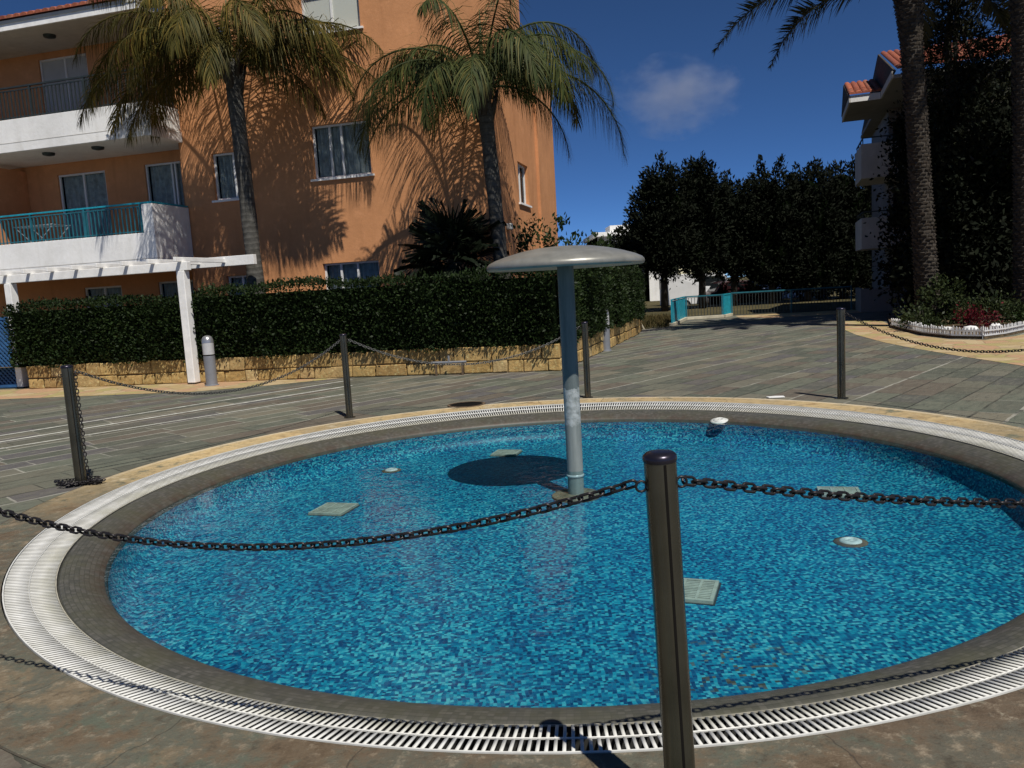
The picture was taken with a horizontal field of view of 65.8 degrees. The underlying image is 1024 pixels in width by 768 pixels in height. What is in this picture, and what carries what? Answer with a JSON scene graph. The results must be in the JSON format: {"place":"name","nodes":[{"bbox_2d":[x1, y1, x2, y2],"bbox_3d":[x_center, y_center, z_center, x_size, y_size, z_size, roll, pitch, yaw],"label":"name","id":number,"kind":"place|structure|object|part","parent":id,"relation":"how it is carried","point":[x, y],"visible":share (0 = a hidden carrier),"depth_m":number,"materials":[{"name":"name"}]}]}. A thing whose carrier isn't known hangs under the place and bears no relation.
{"place":"outdoors","nodes":[
{"label":"outdoors","id":0,"kind":"place"},
{"bbox_2d":[0,311,1023,767],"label":"slate paving","id":1,"kind":"structure","parent":0,"point":[762,357],"depth_m":11.40,"materials":[{"name":"grey stone"}]},
{"bbox_2d":[0,317,16,387],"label":"lattice panel","id":2,"kind":"object","parent":1,"relation":"on","point":[7,377],"visible":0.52,"depth_m":16.87,"materials":[{"name":"blue paint"}]},
{"bbox_2d":[58,365,86,485],"bbox_3d":[-3.846,0.360,6.956,0.163,1.062,0.163,-8,8,-35],"label":"chain post","id":3,"kind":"object","parent":1,"relation":"on","point":[71,402],"visible":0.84,"depth_m":6.92,"materials":[{"name":"metal"}]},
{"bbox_2d":[54,371,105,487],"bbox_3d":[-3.844,0.392,6.928,0.472,1.012,0.245,-5,7,-12],"label":"loose chain","id":4,"kind":"object","parent":3,"relation":"hanging from","point":[67,483],"visible":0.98,"depth_m":6.94,"materials":[{"name":"black metal"}]},
{"bbox_2d":[75,340,339,394],"bbox_3d":[-2.976,-0.132,8.422,0.028,0.435,3.377,1,8,30],"label":"barrier chain","id":5,"kind":"object","parent":3,"relation":"hanging from","point":[234,390],"visible":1,"depth_m":8.13,"materials":[{"name":"black metal"}]},
{"bbox_2d":[0,254,256,388],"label":"pergola","id":6,"kind":"object","parent":1,"relation":"on","point":[180,266],"visible":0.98,"depth_m":15.75,"materials":[{"name":"white wood"}]},
{"bbox_2d":[0,378,336,398],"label":"sandstone strip","id":7,"kind":"object","parent":1,"relation":"on","point":[59,392],"visible":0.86,"depth_m":15.08,"materials":[{"name":"beige stone"}]},
{"bbox_2d":[202,335,218,385],"bbox_3d":[-5.715,-0.443,14.965,0.262,0.953,0.262,-3,7,0],"label":"bollard lamp","id":8,"kind":"object","parent":7,"relation":"on","point":[209,360],"visible":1,"depth_m":14.89,"materials":[{"name":"grey metal"}]},
{"bbox_2d":[0,394,342,448],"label":"paving joint","id":9,"kind":"object","parent":1,"relation":"on","point":[166,422],"visible":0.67,"depth_m":10.51,"materials":[{"name":"grey concrete"}]},
{"bbox_2d":[0,381,342,435],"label":"paving joint","id":10,"kind":"object","parent":1,"relation":"on","point":[166,409],"visible":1,"depth_m":11.84,"materials":[{"name":"grey concrete"}]},
{"bbox_2d":[0,385,352,441],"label":"paving joint","id":11,"kind":"object","parent":1,"relation":"on","point":[168,414],"visible":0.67,"depth_m":11.18,"materials":[{"name":"grey concrete"}]},
{"bbox_2d":[0,0,557,316],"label":"hotel building","id":12,"kind":"structure","parent":1,"relation":"on","point":[326,206],"depth_m":18.04,"materials":[{"name":"orange paint"}]},
{"bbox_2d":[13,224,70,242],"bbox_3d":[-11.256,-3.307,19.082,1.140,0.979,0.558,-1,7,15],"label":"clothes rack","id":13,"kind":"object","parent":12,"relation":"on","point":[51,226],"visible":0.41,"depth_m":18.94,"materials":[{"name":"white metal"}]},
{"bbox_2d":[40,53,89,113],"bbox_3d":[-11.146,-7.025,19.953,1.446,2.326,0.055,-1,7,15],"label":"balcony door","id":14,"kind":"structure","parent":12,"relation":"in","point":[61,67],"depth_m":19.90,"materials":[{"name":"grey glass"}]},
{"bbox_2d":[59,170,111,238],"bbox_3d":[-10.825,-4.235,20.305,1.446,2.276,0.165,-1,7,15],"label":"balcony door","id":15,"kind":"structure","parent":12,"relation":"in","point":[88,189],"depth_m":20.28,"materials":[{"name":"white"}]},
{"bbox_2d":[85,285,121,307],"bbox_3d":[-10.431,-1.600,20.559,1.146,1.846,0.163,-1,7,15],"label":"balcony door","id":16,"kind":"structure","parent":12,"relation":"in","point":[110,290],"depth_m":20.47,"materials":[{"name":"white"}]},
{"bbox_2d":[145,161,184,206],"bbox_3d":[-8.339,-4.309,19.641,1.356,2.296,0.162,-1,7,15],"label":"balcony door","id":17,"kind":"structure","parent":12,"relation":"in","point":[167,185],"depth_m":19.64,"materials":[{"name":"white"}]},
{"bbox_2d":[159,280,193,303],"bbox_3d":[-8.171,-1.668,19.956,1.326,1.866,0.164,-1,7,15],"label":"balcony door","id":18,"kind":"structure","parent":12,"relation":"in","point":[170,287],"depth_m":19.99,"materials":[{"name":"white"}]},
{"bbox_2d":[212,152,238,202],"bbox_3d":[-6.498,-4.792,18.357,0.980,1.103,0.292,-1,7,15],"label":"window","id":19,"kind":"structure","parent":12,"relation":"in","point":[229,187],"depth_m":18.47,"materials":[{"name":"white"}]},
{"bbox_2d":[228,275,246,294],"bbox_3d":[-6.284,-2.059,18.742,0.756,1.016,0.166,-1,7,15],"label":"window","id":20,"kind":"structure","parent":12,"relation":"in","point":[241,279],"depth_m":18.74,"materials":[{"name":"white"}]},
{"bbox_2d":[301,0,363,33],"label":"window","id":21,"kind":"structure","parent":12,"relation":"in","point":[347,11],"depth_m":17.22,"materials":[{"name":"white glass"}]},
{"bbox_2d":[311,121,374,181],"bbox_3d":[-3.757,-5.160,17.589,1.530,1.203,0.295,-1,7,15],"label":"window","id":22,"kind":"structure","parent":12,"relation":"in","point":[338,158],"depth_m":17.68,"materials":[{"name":"white"}]},
{"bbox_2d":[324,260,379,288],"bbox_3d":[-3.559,-2.194,18.006,1.366,1.146,0.163,-1,7,15],"label":"window","id":23,"kind":"structure","parent":12,"relation":"in","point":[347,270],"depth_m":17.98,"materials":[{"name":"white"}]},
{"bbox_2d":[517,163,531,207],"bbox_3d":[0.239,-4.772,19.020,0.185,0.993,1.150,-1,7,15],"label":"window","id":24,"kind":"structure","parent":12,"relation":"in","point":[521,174],"depth_m":19.31,"materials":[{"name":"white"}]},
{"bbox_2d":[26,319,641,388],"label":"stone wall","id":25,"kind":"structure","parent":1,"relation":"on","point":[378,364],"depth_m":15.21,"materials":[{"name":"beige stone"}]},
{"bbox_2d":[339,334,355,418],"bbox_3d":[-2.079,-0.102,9.945,0.143,1.062,0.143,-6,7,-20],"label":"chain post","id":26,"kind":"object","parent":1,"relation":"on","point":[346,374],"visible":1,"depth_m":9.91,"materials":[{"name":"metal"}]},
{"bbox_2d":[348,326,579,365],"bbox_3d":[-0.563,-0.461,10.189,3.001,0.440,0.028,-5,7,-10],"label":"barrier chain","id":27,"kind":"object","parent":26,"relation":"hanging from","point":[456,363],"visible":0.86,"depth_m":10.19,"materials":[{"name":"black metal"}]},
{"bbox_2d":[431,356,466,375],"bbox_3d":[-1.141,-0.334,14.355,0.660,0.360,0.043,-2,7,13],"label":"water pipe","id":28,"kind":"object","parent":1,"relation":"on","point":[449,361],"visible":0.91,"depth_m":14.32,"materials":[{"name":"grey metal"}]},
{"bbox_2d":[447,401,485,407],"bbox_3d":[-0.605,0.271,10.524,0.510,0.008,0.510,-8,8,-35],"label":"drain cover","id":29,"kind":"object","parent":1,"relation":"on","point":[466,404],"visible":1,"depth_m":10.51,"materials":[{"name":"black metal"}]},
{"bbox_2d":[0,397,1023,767],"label":"stone ring","id":30,"kind":"object","parent":1,"relation":"on","point":[50,717],"visible":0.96,"depth_m":2.71,"materials":[{"name":"beige stone"}]},
{"bbox_2d":[1,403,1023,754],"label":"grate channel","id":31,"kind":"object","parent":30,"relation":"in","point":[585,729],"visible":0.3,"depth_m":3.03,"materials":[{"name":"white plastic"}]},
{"bbox_2d":[2,401,1023,753],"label":"overflow grate","id":32,"kind":"object","parent":31,"relation":"on","point":[52,547],"visible":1,"depth_m":3.14,"materials":[{"name":"white plastic"}]},
{"bbox_2d":[635,449,694,767],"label":"chain post","id":33,"kind":"object","parent":30,"relation":"on","point":[662,485],"visible":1,"depth_m":2.06,"materials":[{"name":"metal"}]},
{"bbox_2d":[0,479,636,550],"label":"barrier chain","id":34,"kind":"object","parent":33,"relation":"hanging from","point":[517,513],"visible":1,"depth_m":2.40,"materials":[{"name":"black metal"}]},
{"bbox_2d":[681,475,1023,507],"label":"barrier chain","id":35,"kind":"object","parent":33,"relation":"hanging from","point":[856,496],"visible":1,"depth_m":2.23,"materials":[{"name":"black metal"}]},
{"bbox_2d":[579,322,592,397],"bbox_3d":[0.983,-0.320,10.494,0.143,1.012,0.143,-3,7,0],"label":"chain post","id":36,"kind":"object","parent":1,"relation":"on","point":[586,363],"visible":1,"depth_m":10.46,"materials":[{"name":"metal"}]},
{"bbox_2d":[602,312,611,350],"bbox_3d":[2.064,-1.200,17.597,0.262,0.933,0.262,-3,7,0],"label":"bollard lamp","id":37,"kind":"object","parent":1,"relation":"on","point":[606,340],"visible":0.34,"depth_m":17.53,"materials":[{"name":"grey metal"}]},
{"bbox_2d":[642,312,670,328],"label":"dry grass","id":38,"kind":"structure","parent":1,"relation":"on","point":[658,320],"depth_m":25.97,"materials":[{"name":"brown plant"}]},
{"bbox_2d":[669,296,687,325],"bbox_3d":[5.690,-2.512,27.043,0.180,0.860,3.621,-1,7,19],"label":"railing","id":39,"kind":"object","parent":1,"relation":"on","point":[678,313],"visible":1,"depth_m":26.71,"materials":[{"name":"teal metal"}]},
{"bbox_2d":[685,294,723,319],"bbox_3d":[7.000,-2.804,28.840,1.385,0.860,0.180,-4,7,-5],"label":"railing","id":40,"kind":"object","parent":1,"relation":"on","point":[710,316],"visible":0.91,"depth_m":28.82,"materials":[{"name":"teal metal"}]},
{"bbox_2d":[723,293,732,317],"bbox_3d":[7.965,-2.919,29.327,0.180,0.860,0.950,1,8,30],"label":"railing","id":41,"kind":"object","parent":1,"relation":"on","point":[727,305],"visible":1,"depth_m":29.24,"materials":[{"name":"teal metal"}]},
{"bbox_2d":[766,396,784,397],"bbox_3d":[3.199,0.156,9.615,0.209,0.012,0.110,-3,7,0],"label":"paper scrap","id":42,"kind":"object","parent":1,"relation":"on","point":[775,396],"visible":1,"depth_m":9.58,"materials":[{"name":"white paper"}]},
{"bbox_2d":[737,310,862,317],"bbox_3d":[10.373,-2.480,28.095,4.474,0.001,2.820,-3,7,6],"label":"sandstone patch","id":43,"kind":"object","parent":1,"relation":"on","point":[817,313],"visible":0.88,"depth_m":28.25,"materials":[{"name":"beige stone"}]},
{"bbox_2d":[834,308,848,398],"bbox_3d":[3.836,-0.358,9.230,0.156,1.062,0.156,1,8,35],"label":"chain post","id":44,"kind":"object","parent":1,"relation":"on","point":[841,375],"visible":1,"depth_m":9.20,"materials":[{"name":"metal"}]},
{"bbox_2d":[844,312,1023,352],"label":"barrier chain","id":45,"kind":"object","parent":44,"relation":"hanging from","point":[888,333],"visible":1,"depth_m":8.05,"materials":[{"name":"black metal"}]},
{"bbox_2d":[856,91,944,315],"bbox_3d":[12.107,-5.340,23.634,3.611,6.898,2.608,-3,7,0],"label":"dark tree","id":46,"kind":"object","parent":1,"relation":"on","point":[900,156],"visible":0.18,"depth_m":23.56,"materials":[{"name":"green plant"}]},
{"bbox_2d":[841,35,1011,311],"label":"apartment building","id":47,"kind":"structure","parent":1,"relation":"on","point":[876,103],"depth_m":26.95,"materials":[{"name":"grey paint"}]},
{"bbox_2d":[891,120,900,138],"bbox_3d":[13.742,-8.277,27.568,0.950,1.860,0.046,-1,7,19],"label":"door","id":48,"kind":"structure","parent":47,"relation":"in","point":[894,121],"depth_m":27.62,"materials":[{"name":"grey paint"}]},
{"bbox_2d":[891,187,901,214],"bbox_3d":[13.875,-5.967,27.846,0.950,1.920,0.046,-1,7,19],"label":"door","id":49,"kind":"structure","parent":47,"relation":"in","point":[894,200],"depth_m":27.90,"materials":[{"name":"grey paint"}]},
{"bbox_2d":[887,313,1023,338],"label":"flower bed","id":50,"kind":"object","parent":1,"relation":"on","point":[961,337],"visible":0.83,"depth_m":16.65,"materials":[{"name":"soil"}]},
{"bbox_2d":[709,0,1010,323],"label":"date palm","id":51,"kind":"object","parent":50,"relation":"on","point":[914,28],"visible":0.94,"depth_m":18.77,"materials":[{"name":"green plant"}]},
{"bbox_2d":[892,298,943,329],"bbox_3d":[9.321,-1.500,18.158,1.171,0.938,1.676,-3,7,0],"label":"shrub","id":52,"kind":"object","parent":50,"relation":"on","point":[924,318],"visible":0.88,"depth_m":18.04,"materials":[{"name":"green plant"}]},
{"bbox_2d":[909,270,976,325],"bbox_3d":[10.275,-1.930,18.724,1.488,1.539,1.151,-3,7,0],"label":"shrub","id":53,"kind":"object","parent":50,"relation":"on","point":[946,298],"visible":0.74,"depth_m":18.62,"materials":[{"name":"green plant"}]},
{"bbox_2d":[881,71,1013,316],"bbox_3d":[13.061,-4.716,21.150,6.483,7.277,3.673,-3,7,0],"label":"dark tree","id":54,"kind":"object","parent":50,"relation":"on","point":[972,197],"visible":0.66,"depth_m":20.65,"materials":[{"name":"green plant"}]},
{"bbox_2d":[901,0,1012,309],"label":"dark conifer","id":55,"kind":"object","parent":50,"relation":"on","point":[951,71],"visible":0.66,"depth_m":21.11,"materials":[{"name":"green plant"}]},
{"bbox_2d":[890,318,1023,338],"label":"picket edging","id":56,"kind":"object","parent":50,"relation":"on","point":[1008,328],"visible":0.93,"depth_m":15.97,"materials":[{"name":"white wood"}]},
{"bbox_2d":[962,325,977,331],"bbox_3d":[9.397,-1.128,16.258,0.314,0.147,0.214,-3,7,0],"label":"white stone","id":57,"kind":"object","parent":50,"relation":"on","point":[970,326],"visible":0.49,"depth_m":16.18,"materials":[{"name":"white stone"}]},
{"bbox_2d":[952,302,1003,328],"bbox_3d":[9.865,-1.375,16.747,1.246,0.806,0.805,-7,8,-28],"label":"flowering plant","id":58,"kind":"object","parent":50,"relation":"on","point":[971,317],"visible":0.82,"depth_m":16.71,"materials":[{"name":"red plant"}]},
{"bbox_2d":[955,283,1023,324],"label":"shrub","id":59,"kind":"object","parent":50,"relation":"on","point":[1002,306],"visible":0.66,"depth_m":17.49,"materials":[{"name":"green plant"}]},
{"bbox_2d":[988,323,1001,327],"bbox_3d":[10.239,-1.236,16.792,0.255,0.120,0.168,-3,7,0],"label":"white stone","id":60,"kind":"object","parent":50,"relation":"on","point":[993,324],"visible":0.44,"depth_m":16.73,"materials":[{"name":"white stone"}]},
{"bbox_2d":[995,0,1023,315],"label":"date palm","id":61,"kind":"object","parent":50,"relation":"on","point":[1016,16],"visible":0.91,"depth_m":18.36,"materials":[{"name":"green plant"}]},
{"bbox_2d":[1002,302,1023,322],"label":"shrub","id":62,"kind":"object","parent":50,"relation":"on","point":[1018,317],"visible":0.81,"depth_m":17.17,"materials":[{"name":"green plant"}]},
{"bbox_2d":[108,422,1023,726],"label":"pool floor","id":63,"kind":"structure","parent":0,"point":[554,608],"depth_m":5.24,"materials":[{"name":"tile"}]},
{"bbox_2d":[308,502,359,516],"bbox_3d":[-1.588,1.125,7.064,0.344,0.042,0.354,-1,7,17],"label":"floor drain","id":64,"kind":"object","parent":63,"relation":"on","point":[333,509],"visible":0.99,"depth_m":7.03,"materials":[{"name":"white plastic"}]},
{"bbox_2d":[382,468,400,472],"bbox_3d":[-1.299,0.922,8.522,0.210,0.023,0.210,-3,7,0],"label":"pool nozzle","id":65,"kind":"object","parent":63,"relation":"on","point":[390,470],"visible":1,"depth_m":8.48,"materials":[{"name":"white plastic"}]},
{"bbox_2d":[489,449,522,456],"bbox_3d":[-0.064,0.797,9.050,0.314,0.042,0.294,-1,7,18],"label":"floor drain","id":66,"kind":"object","parent":63,"relation":"on","point":[504,453],"visible":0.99,"depth_m":9.00,"materials":[{"name":"white plastic"}]},
{"bbox_2d":[58,410,1023,726],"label":"pool rim","id":67,"kind":"object","parent":63,"relation":"on","point":[84,594],"visible":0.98,"depth_m":4.07,"materials":[{"name":"tile"}]},
{"bbox_2d":[710,417,727,423],"bbox_3d":[2.346,0.404,8.967,0.198,0.023,0.198,1,20,35],"label":"pool nozzle","id":68,"kind":"object","parent":67,"relation":"attached to","point":[719,420],"visible":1,"depth_m":8.93,"materials":[{"name":"white plastic"}]},
{"bbox_2d":[487,245,644,502],"bbox_3d":[0.511,-0.090,6.922,1.354,2.205,1.354,-3,7,0],"label":"mushroom shower","id":69,"kind":"object","parent":63,"relation":"on","point":[565,261],"visible":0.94,"depth_m":6.81,"materials":[{"name":"metal"}]},
{"bbox_2d":[684,578,720,605],"bbox_3d":[1.074,1.249,4.761,0.324,0.042,0.354,-1,7,21],"label":"floor drain","id":70,"kind":"object","parent":63,"relation":"on","point":[702,591],"visible":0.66,"depth_m":4.72,"materials":[{"name":"white plastic"}]},
{"bbox_2d":[815,486,862,497],"bbox_3d":[2.758,0.921,6.677,0.354,0.042,0.304,-1,7,16],"label":"floor drain","id":71,"kind":"object","parent":63,"relation":"on","point":[851,490],"visible":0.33,"depth_m":6.73,"materials":[{"name":"white plastic"}]},
{"bbox_2d":[833,537,867,547],"bbox_3d":[2.336,1.081,5.464,0.225,0.023,0.225,-3,7,0],"label":"pool nozzle","id":72,"kind":"object","parent":63,"relation":"on","point":[853,542],"visible":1,"depth_m":5.42,"materials":[{"name":"white plastic"}]},
{"bbox_2d":[644,276,855,315],"bbox_3d":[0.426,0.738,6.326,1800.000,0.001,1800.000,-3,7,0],"label":"ground","id":73,"kind":"structure","parent":0,"point":[654,307],"depth_m":36.54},
{"bbox_2d":[583,225,644,293],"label":"villa","id":74,"kind":"object","parent":73,"relation":"on","point":[608,229],"visible":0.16,"depth_m":59.39,"materials":[{"name":"grey paint"}]},
{"bbox_2d":[608,215,643,272],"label":"dark tree","id":75,"kind":"object","parent":73,"relation":"on","point":[618,239],"visible":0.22,"depth_m":40.23,"materials":[{"name":"green plant"}]},
{"bbox_2d":[644,271,660,300],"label":"villa","id":76,"kind":"object","parent":73,"relation":"on","point":[652,291],"visible":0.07,"depth_m":57.71,"materials":[{"name":"white paint"}]},
{"bbox_2d":[621,150,701,311],"bbox_3d":[7.051,-7.168,37.380,4.090,7.670,3.352,-3,7,0],"label":"dark tree","id":77,"kind":"object","parent":73,"relation":"on","point":[657,235],"visible":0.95,"depth_m":36.84,"materials":[{"name":"green plant"}]},
{"bbox_2d":[659,274,726,305],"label":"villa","id":78,"kind":"object","parent":73,"relation":"on","point":[686,288],"visible":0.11,"depth_m":45.31,"materials":[{"name":"paint"}]},
{"label":"car window","id":79,"kind":"part","parent":78,"relation":"part of","materials":[{"name":"glass"}]},
{"bbox_2d":[670,150,738,308],"bbox_3d":[9.154,-7.382,38.602,3.838,7.561,3.238,-3,7,0],"label":"dark tree","id":80,"kind":"object","parent":73,"relation":"on","point":[712,194],"visible":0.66,"depth_m":37.81,"materials":[{"name":"green plant"}]},
{"bbox_2d":[691,176,777,305],"bbox_3d":[11.000,-7.277,39.614,4.695,6.900,3.559,-3,7,0],"label":"dark tree","id":81,"kind":"object","parent":73,"relation":"on","point":[741,207],"visible":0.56,"depth_m":38.65,"materials":[{"name":"green plant"}]},
{"bbox_2d":[706,280,782,304],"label":"parked car","id":82,"kind":"object","parent":73,"relation":"on","point":[715,288],"visible":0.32,"depth_m":43.98,"materials":[{"name":"paint"}]},
{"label":"car window","id":83,"kind":"part","parent":82,"relation":"part of","materials":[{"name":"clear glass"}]},
{"label":"car window","id":84,"kind":"part","parent":82,"relation":"part of","materials":[{"name":"glass"}]},
{"bbox_2d":[728,153,819,303],"bbox_3d":[12.739,-7.658,39.478,5.011,7.488,3.777,-3,7,0],"label":"dark tree","id":85,"kind":"object","parent":73,"relation":"on","point":[773,252],"visible":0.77,"depth_m":38.72,"materials":[{"name":"green plant"}]},
{"bbox_2d":[731,286,851,314],"bbox_3d":[10.414,-3.097,29.544,4.374,0.880,0.053,-3,7,6],"label":"railing","id":86,"kind":"object","parent":73,"relation":"on","point":[791,295],"visible":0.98,"depth_m":29.53,"materials":[{"name":"teal metal"}]},
{"bbox_2d":[764,285,825,298],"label":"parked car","id":87,"kind":"object","parent":73,"relation":"on","point":[794,294],"visible":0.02,"depth_m":45.48,"materials":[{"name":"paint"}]},
{"bbox_2d":[759,156,853,301],"bbox_3d":[14.865,-7.602,40.001,4.843,7.642,3.876,-3,7,0],"label":"dark tree","id":88,"kind":"object","parent":73,"relation":"on","point":[819,251],"visible":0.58,"depth_m":39.19,"materials":[{"name":"green plant"}]},
{"bbox_2d":[816,153,871,299],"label":"dark tree","id":89,"kind":"object","parent":73,"relation":"on","point":[855,204],"visible":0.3,"depth_m":39.63,"materials":[{"name":"green plant"}]},
{"bbox_2d":[848,185,871,290],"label":"dark tree","id":90,"kind":"object","parent":73,"relation":"on","point":[868,252],"visible":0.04,"depth_m":40.15,"materials":[{"name":"green plant"}]},
{"bbox_2d":[845,320,1023,365],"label":"sandstone path","id":91,"kind":"structure","parent":0,"point":[997,344],"depth_m":14.88,"materials":[{"name":"beige stone"}]},
{"label":"garden soil","id":92,"kind":"structure","parent":0,"visible":0},
{"bbox_2d":[70,0,383,293],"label":"queen palm","id":93,"kind":"object","parent":92,"relation":"on","point":[187,31],"visible":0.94,"depth_m":15.98,"materials":[{"name":"green plant"}]},
{"bbox_2d":[1,264,647,368],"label":"hedge","id":94,"kind":"object","parent":92,"relation":"on","point":[503,312],"visible":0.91,"depth_m":15.12,"materials":[{"name":"green plant"}]},
{"bbox_2d":[393,197,508,284],"bbox_3d":[-1.170,-2.232,15.624,2.273,2.929,2.366,-3,7,0],"label":"fan palm","id":95,"kind":"object","parent":92,"relation":"on","point":[437,233],"visible":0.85,"depth_m":15.15,"materials":[{"name":"green plant"}]},
{"bbox_2d":[347,0,630,278],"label":"queen palm","id":96,"kind":"object","parent":92,"relation":"on","point":[474,86],"visible":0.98,"depth_m":14.56,"materials":[{"name":"green plant"}]},
{"bbox_2d":[511,212,622,286],"bbox_3d":[1.060,-2.114,15.456,2.350,2.475,1.251,-3,7,0],"label":"shrub","id":97,"kind":"object","parent":92,"relation":"on","point":[524,243],"visible":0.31,"depth_m":15.36,"materials":[{"name":"green plant"}]}
]}

